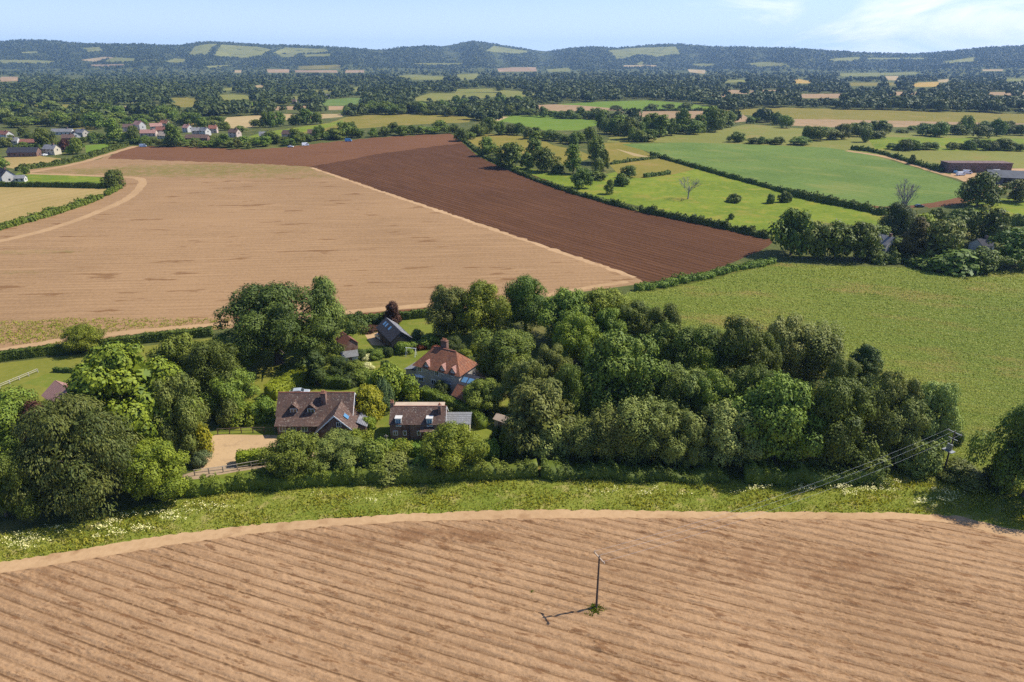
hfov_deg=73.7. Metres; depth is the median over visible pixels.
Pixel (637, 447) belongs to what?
willow tree
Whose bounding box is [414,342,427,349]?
garden shrub
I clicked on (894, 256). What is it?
field shrub
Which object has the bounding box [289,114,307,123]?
oak tree
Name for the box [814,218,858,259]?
oak tree
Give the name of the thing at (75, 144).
ash tree
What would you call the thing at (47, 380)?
tennis lawn
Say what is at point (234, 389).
ash tree
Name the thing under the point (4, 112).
willow tree
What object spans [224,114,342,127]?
stubble field
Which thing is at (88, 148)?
lawn field
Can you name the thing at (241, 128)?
willow tree
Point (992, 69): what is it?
stubble field
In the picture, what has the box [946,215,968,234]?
willow tree
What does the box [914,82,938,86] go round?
stubble field
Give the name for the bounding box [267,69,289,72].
stubble field
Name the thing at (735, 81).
pasture field
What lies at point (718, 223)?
field hedge
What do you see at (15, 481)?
oak tree
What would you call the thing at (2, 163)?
poplar tree
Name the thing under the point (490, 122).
oak tree
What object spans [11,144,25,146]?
field shrub
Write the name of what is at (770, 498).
power line
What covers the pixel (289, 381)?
clipped hedge
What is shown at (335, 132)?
ash tree
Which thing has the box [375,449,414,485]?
garden shrub
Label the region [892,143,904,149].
oak tree
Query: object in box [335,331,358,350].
brick outbuilding
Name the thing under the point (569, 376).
oak tree
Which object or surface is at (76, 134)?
village house
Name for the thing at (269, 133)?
ash tree
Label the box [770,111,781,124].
oak tree
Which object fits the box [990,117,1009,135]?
oak tree
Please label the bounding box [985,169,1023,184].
farm shed
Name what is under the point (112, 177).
oak tree
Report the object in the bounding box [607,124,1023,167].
pasture field
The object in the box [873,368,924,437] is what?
willow tree
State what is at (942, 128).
ash tree
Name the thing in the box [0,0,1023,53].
sky
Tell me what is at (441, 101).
oak tree
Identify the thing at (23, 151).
village house
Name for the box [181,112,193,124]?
oak tree
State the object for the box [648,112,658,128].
poplar tree
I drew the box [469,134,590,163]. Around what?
pasture field
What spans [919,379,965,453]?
whitebeam tree
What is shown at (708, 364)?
oak tree
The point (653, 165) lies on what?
pasture field
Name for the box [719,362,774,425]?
oak tree
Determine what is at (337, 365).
yew tree
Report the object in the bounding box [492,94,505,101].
oak tree
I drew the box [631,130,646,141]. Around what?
ash tree
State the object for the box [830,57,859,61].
hill grassland
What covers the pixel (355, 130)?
oak tree
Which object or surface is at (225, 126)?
ash tree
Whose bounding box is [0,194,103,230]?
field hedge
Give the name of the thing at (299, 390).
parked car
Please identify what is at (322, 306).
birch tree
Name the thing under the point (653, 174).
field hedge
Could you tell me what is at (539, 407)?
birch tree
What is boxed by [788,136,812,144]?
ash tree
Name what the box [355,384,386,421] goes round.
golden cypress tree
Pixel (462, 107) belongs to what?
oak tree
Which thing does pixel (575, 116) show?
oak tree
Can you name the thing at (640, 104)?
pasture field
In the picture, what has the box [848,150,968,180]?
farm road
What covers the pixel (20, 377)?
post and rail fence
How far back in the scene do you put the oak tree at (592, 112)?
796.58 m
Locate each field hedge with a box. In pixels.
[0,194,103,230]
[14,140,128,170]
[97,138,137,144]
[103,184,122,195]
[185,463,354,497]
[352,455,538,486]
[461,138,638,210]
[540,454,728,487]
[610,155,658,163]
[621,107,716,110]
[634,257,776,290]
[638,204,771,238]
[643,169,670,177]
[650,151,795,192]
[742,457,884,489]
[790,189,888,215]
[850,145,944,171]
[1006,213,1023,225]
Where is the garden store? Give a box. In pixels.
[451,384,471,406]
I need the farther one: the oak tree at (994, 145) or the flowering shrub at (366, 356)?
the oak tree at (994, 145)
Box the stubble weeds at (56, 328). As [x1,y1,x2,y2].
[0,317,230,343]
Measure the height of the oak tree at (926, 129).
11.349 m
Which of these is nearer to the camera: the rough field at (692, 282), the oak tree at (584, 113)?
the rough field at (692, 282)
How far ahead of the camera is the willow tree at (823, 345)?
151.54 m
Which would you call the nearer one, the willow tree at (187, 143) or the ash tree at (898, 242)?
the ash tree at (898, 242)
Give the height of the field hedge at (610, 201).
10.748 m
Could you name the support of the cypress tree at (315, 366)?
on the garden lawn at (400, 361)
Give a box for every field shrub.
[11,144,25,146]
[21,166,29,173]
[94,133,103,138]
[106,141,117,144]
[550,164,564,173]
[589,171,607,180]
[614,173,629,185]
[726,193,741,202]
[728,213,734,219]
[766,193,774,203]
[777,190,792,202]
[867,256,890,265]
[887,250,901,264]
[902,252,943,270]
[907,154,915,163]
[915,247,992,276]
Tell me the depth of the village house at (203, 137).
556.23 m
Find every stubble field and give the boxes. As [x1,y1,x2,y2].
[0,77,17,81]
[0,155,642,347]
[83,57,113,61]
[92,64,123,66]
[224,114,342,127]
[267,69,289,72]
[276,106,305,109]
[295,70,337,72]
[329,106,343,109]
[345,70,363,72]
[497,67,536,71]
[538,104,620,110]
[603,142,650,162]
[618,149,647,156]
[623,65,656,66]
[639,111,747,121]
[688,69,704,73]
[729,90,753,93]
[790,119,1023,126]
[795,79,809,82]
[801,94,839,97]
[885,76,897,79]
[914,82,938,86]
[983,69,1002,70]
[989,92,1023,94]
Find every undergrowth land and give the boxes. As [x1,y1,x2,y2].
[0,396,192,532]
[486,339,901,479]
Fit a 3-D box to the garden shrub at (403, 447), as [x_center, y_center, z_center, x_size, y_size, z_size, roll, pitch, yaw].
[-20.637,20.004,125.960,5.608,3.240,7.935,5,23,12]
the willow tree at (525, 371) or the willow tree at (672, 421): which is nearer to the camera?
the willow tree at (672, 421)
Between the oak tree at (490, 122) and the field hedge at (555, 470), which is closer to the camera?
the field hedge at (555, 470)
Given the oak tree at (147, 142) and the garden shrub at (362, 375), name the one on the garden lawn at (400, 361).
the garden shrub at (362, 375)
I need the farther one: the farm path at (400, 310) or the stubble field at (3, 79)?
the stubble field at (3, 79)
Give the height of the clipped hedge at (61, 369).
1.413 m
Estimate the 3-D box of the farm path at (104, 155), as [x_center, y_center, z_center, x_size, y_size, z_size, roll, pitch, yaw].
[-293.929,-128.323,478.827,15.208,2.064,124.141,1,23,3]
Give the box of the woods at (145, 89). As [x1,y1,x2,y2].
[0,58,1023,121]
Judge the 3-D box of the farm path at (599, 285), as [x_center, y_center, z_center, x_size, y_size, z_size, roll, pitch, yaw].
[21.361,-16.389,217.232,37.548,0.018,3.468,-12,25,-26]
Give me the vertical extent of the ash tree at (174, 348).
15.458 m
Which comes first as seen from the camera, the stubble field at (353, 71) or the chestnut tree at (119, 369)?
the chestnut tree at (119, 369)
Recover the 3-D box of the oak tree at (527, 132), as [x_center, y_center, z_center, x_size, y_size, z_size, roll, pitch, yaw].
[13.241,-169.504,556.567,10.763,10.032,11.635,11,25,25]
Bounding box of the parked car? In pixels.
[289,388,309,391]
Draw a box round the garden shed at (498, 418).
[493,413,508,427]
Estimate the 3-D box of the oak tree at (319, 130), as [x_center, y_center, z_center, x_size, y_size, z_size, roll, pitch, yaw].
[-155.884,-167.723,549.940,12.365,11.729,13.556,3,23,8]
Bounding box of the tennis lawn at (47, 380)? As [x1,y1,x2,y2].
[25,373,70,387]
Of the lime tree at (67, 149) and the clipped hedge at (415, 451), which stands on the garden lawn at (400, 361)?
the clipped hedge at (415, 451)
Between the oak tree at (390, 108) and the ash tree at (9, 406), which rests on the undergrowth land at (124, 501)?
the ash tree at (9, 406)
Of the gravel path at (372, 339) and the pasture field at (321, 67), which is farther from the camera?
the pasture field at (321, 67)
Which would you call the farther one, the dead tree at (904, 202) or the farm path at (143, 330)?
the dead tree at (904, 202)
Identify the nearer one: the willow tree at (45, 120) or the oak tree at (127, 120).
the oak tree at (127, 120)
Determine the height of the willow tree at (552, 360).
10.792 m
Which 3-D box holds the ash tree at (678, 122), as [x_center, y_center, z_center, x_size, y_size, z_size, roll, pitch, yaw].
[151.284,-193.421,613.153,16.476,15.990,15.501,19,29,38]
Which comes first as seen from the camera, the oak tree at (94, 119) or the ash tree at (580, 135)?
the ash tree at (580, 135)
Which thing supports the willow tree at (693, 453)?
on the undergrowth land at (734, 471)
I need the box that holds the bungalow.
[41,380,67,400]
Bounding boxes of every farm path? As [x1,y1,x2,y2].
[0,173,146,241]
[0,303,429,349]
[30,146,137,172]
[312,167,635,277]
[365,307,426,314]
[543,281,629,296]
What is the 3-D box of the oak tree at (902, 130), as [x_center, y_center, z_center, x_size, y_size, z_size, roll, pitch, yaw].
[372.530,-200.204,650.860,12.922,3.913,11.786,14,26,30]
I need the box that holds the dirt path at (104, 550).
[0,509,1023,572]
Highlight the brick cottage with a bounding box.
[389,400,471,438]
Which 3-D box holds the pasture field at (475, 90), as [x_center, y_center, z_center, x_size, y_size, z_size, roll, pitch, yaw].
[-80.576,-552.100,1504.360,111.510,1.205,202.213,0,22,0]
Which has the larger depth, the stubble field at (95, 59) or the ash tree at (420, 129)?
the stubble field at (95, 59)
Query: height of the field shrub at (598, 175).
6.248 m
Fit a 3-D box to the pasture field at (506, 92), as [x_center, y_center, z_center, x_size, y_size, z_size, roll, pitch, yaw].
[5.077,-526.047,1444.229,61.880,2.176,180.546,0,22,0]
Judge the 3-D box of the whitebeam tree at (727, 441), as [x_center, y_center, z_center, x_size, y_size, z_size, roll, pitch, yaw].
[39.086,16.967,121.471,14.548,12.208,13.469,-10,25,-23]
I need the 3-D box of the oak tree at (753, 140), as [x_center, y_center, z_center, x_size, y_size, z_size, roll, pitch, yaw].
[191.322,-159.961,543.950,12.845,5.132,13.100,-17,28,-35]
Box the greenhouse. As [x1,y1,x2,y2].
[341,350,358,361]
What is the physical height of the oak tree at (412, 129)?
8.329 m
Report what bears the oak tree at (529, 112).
on the pasture field at (546, 122)
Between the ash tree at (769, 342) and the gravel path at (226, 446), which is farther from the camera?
the ash tree at (769, 342)
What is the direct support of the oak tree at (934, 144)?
on the pasture field at (881, 143)
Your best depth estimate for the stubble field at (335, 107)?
1010.02 m
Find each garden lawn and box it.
[0,338,277,413]
[192,317,516,477]
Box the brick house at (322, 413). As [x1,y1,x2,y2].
[274,390,367,439]
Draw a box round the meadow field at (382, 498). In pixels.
[0,463,1023,561]
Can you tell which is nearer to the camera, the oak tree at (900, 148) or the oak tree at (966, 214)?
the oak tree at (966, 214)
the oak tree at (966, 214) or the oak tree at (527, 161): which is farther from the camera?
the oak tree at (527, 161)
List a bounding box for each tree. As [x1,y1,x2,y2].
[0,108,14,123]
[0,137,12,146]
[0,154,10,168]
[0,385,38,450]
[0,435,29,516]
[0,448,56,521]
[1,392,157,522]
[6,101,24,112]
[7,116,30,127]
[12,104,26,111]
[13,400,43,443]
[14,397,50,422]
[17,127,30,136]
[21,132,31,138]
[23,116,41,123]
[24,107,42,110]
[31,128,58,146]
[33,112,46,121]
[35,100,59,109]
[37,114,54,125]
[48,111,68,126]
[57,139,69,150]
[58,116,79,126]
[58,322,106,351]
[60,340,203,461]
[64,146,72,153]
[69,137,81,153]
[70,113,86,127]
[75,108,89,126]
[79,111,104,128]
[79,137,87,142]
[85,132,95,140]
[93,103,113,108]
[99,169,125,186]
[102,115,120,124]
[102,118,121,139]
[106,106,125,115]
[107,112,126,121]
[118,437,190,501]
[120,132,127,139]
[122,116,133,123]
[126,125,139,139]
[132,114,153,121]
[135,136,149,143]
[136,118,147,124]
[143,139,152,145]
[145,331,202,391]
[149,370,210,454]
[150,105,170,117]
[153,113,164,122]
[155,139,162,144]
[162,104,177,118]
[163,121,181,145]
[163,136,172,146]
[169,111,178,122]
[173,117,184,124]
[179,337,254,400]
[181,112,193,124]
[181,141,192,145]
[189,139,198,146]
[190,112,202,125]
[194,117,209,126]
[197,140,209,146]
[198,367,259,413]
[205,120,219,125]
[205,140,217,146]
[206,329,259,367]
[208,116,226,124]
[208,136,220,144]
[212,280,372,369]
[216,133,229,146]
[217,121,230,130]
[223,140,234,147]
[233,137,242,147]
[234,135,252,146]
[236,125,248,131]
[243,142,251,147]
[248,119,260,126]
[253,136,272,145]
[254,428,323,479]
[259,111,269,127]
[261,130,276,139]
[264,111,277,127]
[271,134,281,143]
[275,111,285,126]
[280,138,295,145]
[287,118,296,124]
[287,128,303,139]
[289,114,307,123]
[294,135,305,143]
[299,108,313,124]
[299,324,346,363]
[302,133,313,142]
[304,275,347,337]
[305,350,326,384]
[310,427,363,470]
[311,111,323,123]
[311,125,325,140]
[319,132,332,139]
[327,354,351,375]
[330,128,346,139]
[336,121,351,138]
[343,121,360,137]
[352,128,363,137]
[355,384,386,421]
[367,100,379,106]
[367,102,382,113]
[367,127,377,136]
[371,362,422,403]
[377,125,390,135]
[378,101,394,113]
[382,104,399,114]
[383,300,401,323]
[387,122,397,134]
[391,125,409,135]
[394,103,406,113]
[404,102,416,112]
[407,125,416,133]
[416,101,426,113]
[417,125,424,134]
[419,419,489,476]
[422,109,434,114]
[424,126,440,133]
[424,284,471,339]
[431,120,450,132]
[438,99,449,106]
[440,107,454,116]
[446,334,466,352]
[448,123,458,132]
[449,279,511,337]
[450,95,460,101]
[453,127,469,141]
[457,103,466,113]
[459,98,468,103]
[461,377,510,410]
[467,124,485,135]
[468,132,475,138]
[471,327,535,378]
[476,136,497,155]
[479,122,488,134]
[481,117,496,133]
[491,273,548,331]
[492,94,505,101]
[492,142,523,167]
[494,121,506,134]
[500,357,550,408]
[501,377,578,453]
[503,105,515,115]
[504,123,516,133]
[511,104,525,114]
[514,122,525,134]
[520,151,536,168]
[522,108,537,115]
[522,127,532,138]
[523,130,541,152]
[531,146,561,171]
[535,286,594,340]
[536,343,572,381]
[538,106,549,116]
[541,129,555,139]
[547,110,555,116]
[550,132,562,140]
[550,311,605,366]
[550,362,590,422]
[557,110,567,117]
[558,135,567,142]
[562,109,573,118]
[562,413,604,463]
[563,143,581,173]
[566,113,583,118]
[567,133,578,143]
[569,168,593,188]
[573,131,585,142]
[574,106,584,115]
[577,286,631,341]
[578,327,671,417]
[581,111,589,117]
[581,126,596,140]
[586,135,605,161]
[587,107,605,118]
[587,401,641,463]
[589,307,632,350]
[591,157,603,171]
[595,109,608,130]
[598,149,609,170]
[601,118,611,132]
[603,121,614,133]
[604,179,613,194]
[609,105,622,109]
[609,114,626,128]
[612,122,627,134]
[615,299,654,342]
[615,392,667,465]
[620,165,636,177]
[621,116,639,138]
[627,126,636,140]
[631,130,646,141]
[634,301,681,347]
[636,360,694,411]
[639,122,645,132]
[640,133,653,141]
[642,114,651,129]
[643,103,658,108]
[643,320,679,372]
[644,129,658,140]
[644,400,705,465]
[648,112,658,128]
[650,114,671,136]
[659,362,711,424]
[662,103,674,108]
[664,322,727,369]
[667,118,680,135]
[674,117,687,133]
[675,107,694,133]
[675,422,713,467]
[677,102,692,108]
[679,177,700,198]
[681,118,700,133]
[681,346,731,380]
[686,120,704,133]
[689,366,742,429]
[695,113,706,132]
[695,398,767,467]
[702,106,717,129]
[702,109,710,118]
[706,107,728,131]
[710,312,784,384]
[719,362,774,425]
[723,369,830,463]
[725,111,736,126]
[726,131,745,141]
[745,117,755,123]
[745,137,759,143]
[758,136,769,142]
[758,332,780,375]
[766,312,814,379]
[767,207,816,257]
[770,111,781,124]
[770,137,785,143]
[778,114,794,127]
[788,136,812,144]
[795,318,847,381]
[799,220,834,258]
[801,125,812,138]
[802,373,883,469]
[808,125,829,140]
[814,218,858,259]
[819,354,866,392]
[822,129,841,139]
[835,123,851,138]
[843,221,882,260]
[848,120,873,136]
[849,343,883,390]
[851,386,893,450]
[852,244,889,258]
[859,126,873,141]
[870,120,878,130]
[870,131,881,138]
[872,392,936,464]
[873,130,888,138]
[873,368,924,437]
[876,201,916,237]
[876,224,891,235]
[878,120,890,131]
[885,143,896,148]
[889,237,919,253]
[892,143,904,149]
[894,178,919,206]
[896,129,908,132]
[896,139,914,149]
[897,216,929,262]
[906,125,917,129]
[911,140,923,149]
[915,123,940,136]
[917,212,937,234]
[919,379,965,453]
[922,219,966,256]
[924,142,939,149]
[928,207,946,221]
[931,121,950,136]
[942,206,979,237]
[945,142,958,148]
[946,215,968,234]
[949,123,972,134]
[954,171,1006,206]
[958,115,976,134]
[962,140,977,149]
[964,400,1023,496]
[967,205,1013,244]
[971,125,993,137]
[971,246,1017,271]
[972,138,980,149]
[976,120,991,128]
[977,139,992,149]
[987,226,1023,268]
[988,140,1004,149]
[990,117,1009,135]
[996,138,1016,150]
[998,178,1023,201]
[1004,123,1020,134]
[1005,142,1018,150]
[1013,124,1023,134]
[1015,143,1023,150]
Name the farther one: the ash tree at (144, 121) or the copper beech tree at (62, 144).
the ash tree at (144, 121)
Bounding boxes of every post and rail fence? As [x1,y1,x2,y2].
[0,369,37,385]
[193,460,270,475]
[217,427,275,433]
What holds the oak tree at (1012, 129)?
on the pasture field at (787, 134)
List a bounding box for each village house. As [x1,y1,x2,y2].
[0,130,13,138]
[0,167,14,181]
[1,136,19,146]
[6,147,42,156]
[19,139,36,143]
[42,143,61,154]
[50,127,73,134]
[61,133,74,139]
[71,130,79,137]
[75,128,88,136]
[122,123,132,131]
[133,120,145,130]
[139,128,157,136]
[149,122,162,128]
[155,125,164,131]
[156,131,165,139]
[159,119,169,126]
[181,123,192,131]
[185,134,209,140]
[191,126,199,133]
[198,126,210,134]
[208,124,218,132]
[228,127,241,136]
[281,130,290,136]
[307,129,317,137]
[879,233,896,251]
[968,235,993,249]
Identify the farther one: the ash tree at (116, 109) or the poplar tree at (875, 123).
the ash tree at (116, 109)
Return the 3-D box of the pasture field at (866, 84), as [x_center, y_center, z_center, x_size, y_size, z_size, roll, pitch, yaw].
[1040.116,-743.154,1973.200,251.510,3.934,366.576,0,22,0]
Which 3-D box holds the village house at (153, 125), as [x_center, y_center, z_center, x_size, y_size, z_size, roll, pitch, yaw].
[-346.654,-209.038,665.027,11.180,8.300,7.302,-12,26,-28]
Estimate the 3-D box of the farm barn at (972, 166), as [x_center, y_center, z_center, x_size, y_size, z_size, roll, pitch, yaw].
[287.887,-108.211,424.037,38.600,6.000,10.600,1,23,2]
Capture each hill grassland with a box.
[83,47,101,51]
[190,44,216,54]
[214,45,270,57]
[273,47,327,53]
[487,46,527,53]
[609,47,679,58]
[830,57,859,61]
[868,58,923,58]
[944,57,975,62]
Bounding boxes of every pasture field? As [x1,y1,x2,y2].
[0,60,53,63]
[73,126,94,129]
[106,57,134,61]
[167,58,184,62]
[171,97,197,106]
[220,94,249,99]
[249,120,342,137]
[277,53,295,56]
[288,114,471,133]
[298,65,339,68]
[304,54,329,56]
[400,75,442,79]
[415,63,461,64]
[415,93,496,100]
[456,88,499,92]
[457,74,477,79]
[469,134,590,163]
[500,90,526,94]
[500,115,597,129]
[505,94,533,96]
[507,160,881,238]
[547,68,569,71]
[557,100,708,109]
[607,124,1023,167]
[610,159,693,177]
[693,64,713,65]
[725,80,744,82]
[727,108,1023,122]
[748,62,788,66]
[840,73,879,75]
[849,83,895,85]
[869,137,1023,151]
[880,72,916,74]
[963,198,1023,217]
[1006,78,1023,80]
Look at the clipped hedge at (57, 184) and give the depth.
377.80 m
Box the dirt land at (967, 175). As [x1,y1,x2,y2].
[950,168,1023,187]
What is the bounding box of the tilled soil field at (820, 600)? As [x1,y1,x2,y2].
[0,517,1023,681]
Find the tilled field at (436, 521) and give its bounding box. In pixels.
[0,517,1016,574]
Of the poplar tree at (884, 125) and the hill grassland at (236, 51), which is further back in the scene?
the hill grassland at (236, 51)
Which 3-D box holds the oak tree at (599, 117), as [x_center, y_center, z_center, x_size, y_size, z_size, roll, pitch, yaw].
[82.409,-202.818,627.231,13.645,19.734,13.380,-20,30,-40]
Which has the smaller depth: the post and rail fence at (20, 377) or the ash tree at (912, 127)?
the post and rail fence at (20, 377)
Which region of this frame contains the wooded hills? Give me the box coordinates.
[0,40,1023,73]
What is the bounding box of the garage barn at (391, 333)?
[376,317,411,350]
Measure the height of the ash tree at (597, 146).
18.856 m
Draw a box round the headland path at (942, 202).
[873,197,962,207]
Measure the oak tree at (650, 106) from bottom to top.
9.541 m
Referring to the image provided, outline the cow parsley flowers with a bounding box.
[2,478,972,548]
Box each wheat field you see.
[0,187,106,221]
[4,156,61,168]
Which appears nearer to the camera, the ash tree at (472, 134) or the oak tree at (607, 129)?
the ash tree at (472, 134)
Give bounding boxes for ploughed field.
[108,134,461,166]
[927,200,971,207]
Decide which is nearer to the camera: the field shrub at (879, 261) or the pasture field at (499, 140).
the field shrub at (879, 261)
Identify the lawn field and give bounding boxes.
[15,173,103,182]
[85,144,112,152]
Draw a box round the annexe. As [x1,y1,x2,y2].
[13,175,27,181]
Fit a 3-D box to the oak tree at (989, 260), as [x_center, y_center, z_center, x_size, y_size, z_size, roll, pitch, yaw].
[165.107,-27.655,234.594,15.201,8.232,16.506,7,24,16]
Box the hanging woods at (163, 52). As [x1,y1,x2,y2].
[0,39,1023,69]
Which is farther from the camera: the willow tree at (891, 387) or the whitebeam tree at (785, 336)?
the whitebeam tree at (785, 336)
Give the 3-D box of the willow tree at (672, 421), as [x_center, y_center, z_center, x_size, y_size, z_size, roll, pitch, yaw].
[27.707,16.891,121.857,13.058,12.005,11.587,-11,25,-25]
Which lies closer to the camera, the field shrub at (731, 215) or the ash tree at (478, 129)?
the field shrub at (731, 215)
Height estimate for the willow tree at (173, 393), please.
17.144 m
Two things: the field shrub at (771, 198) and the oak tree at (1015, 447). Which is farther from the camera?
the field shrub at (771, 198)
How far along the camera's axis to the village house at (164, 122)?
702.09 m
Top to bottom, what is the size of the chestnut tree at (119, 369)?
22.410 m
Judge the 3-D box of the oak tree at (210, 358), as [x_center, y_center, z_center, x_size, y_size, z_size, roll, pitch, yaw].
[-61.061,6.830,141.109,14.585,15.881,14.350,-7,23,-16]
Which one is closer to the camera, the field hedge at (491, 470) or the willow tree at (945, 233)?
the field hedge at (491, 470)
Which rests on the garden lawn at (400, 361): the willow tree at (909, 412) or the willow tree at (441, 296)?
the willow tree at (441, 296)
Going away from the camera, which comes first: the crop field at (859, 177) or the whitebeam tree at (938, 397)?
the whitebeam tree at (938, 397)
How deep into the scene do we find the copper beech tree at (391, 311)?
186.18 m
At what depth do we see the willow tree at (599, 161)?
414.96 m
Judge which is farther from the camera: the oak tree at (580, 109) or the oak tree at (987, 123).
the oak tree at (580, 109)
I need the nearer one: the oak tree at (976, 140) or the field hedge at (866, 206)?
the field hedge at (866, 206)
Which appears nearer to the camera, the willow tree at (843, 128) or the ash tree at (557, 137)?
the ash tree at (557, 137)
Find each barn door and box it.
[970,166,976,171]
[996,178,1003,184]
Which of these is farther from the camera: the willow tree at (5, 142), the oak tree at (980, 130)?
the oak tree at (980, 130)
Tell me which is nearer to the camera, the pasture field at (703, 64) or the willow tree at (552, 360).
the willow tree at (552, 360)
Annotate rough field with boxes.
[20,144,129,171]
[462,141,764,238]
[633,259,778,291]
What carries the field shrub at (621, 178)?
on the pasture field at (709, 195)
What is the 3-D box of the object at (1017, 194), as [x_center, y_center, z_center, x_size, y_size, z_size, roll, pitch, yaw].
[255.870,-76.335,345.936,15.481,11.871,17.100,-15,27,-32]
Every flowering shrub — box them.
[362,353,370,360]
[362,362,374,368]
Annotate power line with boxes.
[596,430,944,550]
[601,434,946,554]
[610,436,956,559]
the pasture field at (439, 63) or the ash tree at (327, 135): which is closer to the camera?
the ash tree at (327, 135)
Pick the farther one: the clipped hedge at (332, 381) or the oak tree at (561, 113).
the oak tree at (561, 113)
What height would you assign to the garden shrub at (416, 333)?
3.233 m
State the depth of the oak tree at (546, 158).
415.89 m
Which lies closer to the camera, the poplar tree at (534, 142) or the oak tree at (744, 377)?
the oak tree at (744, 377)
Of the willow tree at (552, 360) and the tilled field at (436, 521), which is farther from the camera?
the willow tree at (552, 360)
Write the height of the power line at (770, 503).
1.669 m
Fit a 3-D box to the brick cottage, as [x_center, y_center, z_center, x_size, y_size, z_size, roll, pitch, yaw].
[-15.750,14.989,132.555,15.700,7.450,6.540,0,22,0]
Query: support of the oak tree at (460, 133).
on the rough field at (477, 154)
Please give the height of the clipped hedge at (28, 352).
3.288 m
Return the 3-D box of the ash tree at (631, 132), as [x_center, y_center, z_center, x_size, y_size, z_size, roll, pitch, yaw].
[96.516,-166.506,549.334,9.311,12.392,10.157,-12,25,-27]
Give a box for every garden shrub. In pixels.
[171,439,190,460]
[185,421,214,452]
[187,449,213,468]
[212,396,242,427]
[229,399,260,428]
[247,395,276,424]
[337,371,357,387]
[341,359,364,374]
[346,321,360,332]
[350,428,374,443]
[351,437,392,468]
[352,367,371,385]
[353,311,364,322]
[358,349,366,360]
[362,324,377,333]
[363,416,376,430]
[364,372,378,384]
[368,349,384,360]
[369,315,382,325]
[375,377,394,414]
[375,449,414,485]
[380,359,390,368]
[382,347,393,356]
[388,438,412,457]
[393,341,417,354]
[402,396,414,401]
[409,452,438,476]
[410,328,423,339]
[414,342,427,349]
[418,333,440,348]
[433,379,450,394]
[448,406,455,411]
[460,348,472,358]
[470,344,486,355]
[476,437,500,461]
[489,425,501,447]
[498,425,514,459]
[528,418,572,459]
[839,441,893,487]
[891,435,947,480]
[937,454,988,493]
[944,429,964,446]
[981,450,1020,494]
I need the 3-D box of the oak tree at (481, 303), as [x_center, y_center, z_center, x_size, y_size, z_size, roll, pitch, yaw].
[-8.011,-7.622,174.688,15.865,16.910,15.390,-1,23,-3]
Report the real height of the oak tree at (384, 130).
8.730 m
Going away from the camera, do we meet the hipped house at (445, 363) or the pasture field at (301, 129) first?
the hipped house at (445, 363)
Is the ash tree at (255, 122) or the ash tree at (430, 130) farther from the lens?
the ash tree at (255, 122)
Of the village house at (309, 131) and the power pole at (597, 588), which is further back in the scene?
the village house at (309, 131)
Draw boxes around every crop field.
[323,98,361,105]
[620,263,1023,487]
[623,142,963,206]
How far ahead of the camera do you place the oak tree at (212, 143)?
519.15 m
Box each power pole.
[594,551,604,607]
[942,429,961,468]
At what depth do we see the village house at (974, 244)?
259.74 m
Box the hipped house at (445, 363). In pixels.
[405,338,483,392]
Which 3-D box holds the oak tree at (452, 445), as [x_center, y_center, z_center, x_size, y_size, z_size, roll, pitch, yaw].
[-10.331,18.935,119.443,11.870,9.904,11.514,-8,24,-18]
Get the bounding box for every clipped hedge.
[0,181,106,188]
[0,325,212,361]
[52,366,81,372]
[234,447,274,466]
[263,365,308,400]
[320,374,352,389]
[345,307,427,322]
[356,345,389,353]
[357,437,434,457]
[419,385,488,429]
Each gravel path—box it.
[200,434,277,469]
[365,331,383,345]
[476,370,508,392]
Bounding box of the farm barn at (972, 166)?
[940,161,1013,172]
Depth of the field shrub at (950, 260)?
231.42 m
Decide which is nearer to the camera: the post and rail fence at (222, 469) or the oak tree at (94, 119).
the post and rail fence at (222, 469)
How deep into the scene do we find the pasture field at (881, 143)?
559.82 m
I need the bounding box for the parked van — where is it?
[956,171,965,175]
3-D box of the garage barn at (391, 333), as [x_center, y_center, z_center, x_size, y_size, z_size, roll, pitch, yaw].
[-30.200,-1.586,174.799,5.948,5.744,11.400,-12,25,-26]
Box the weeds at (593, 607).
[584,602,605,616]

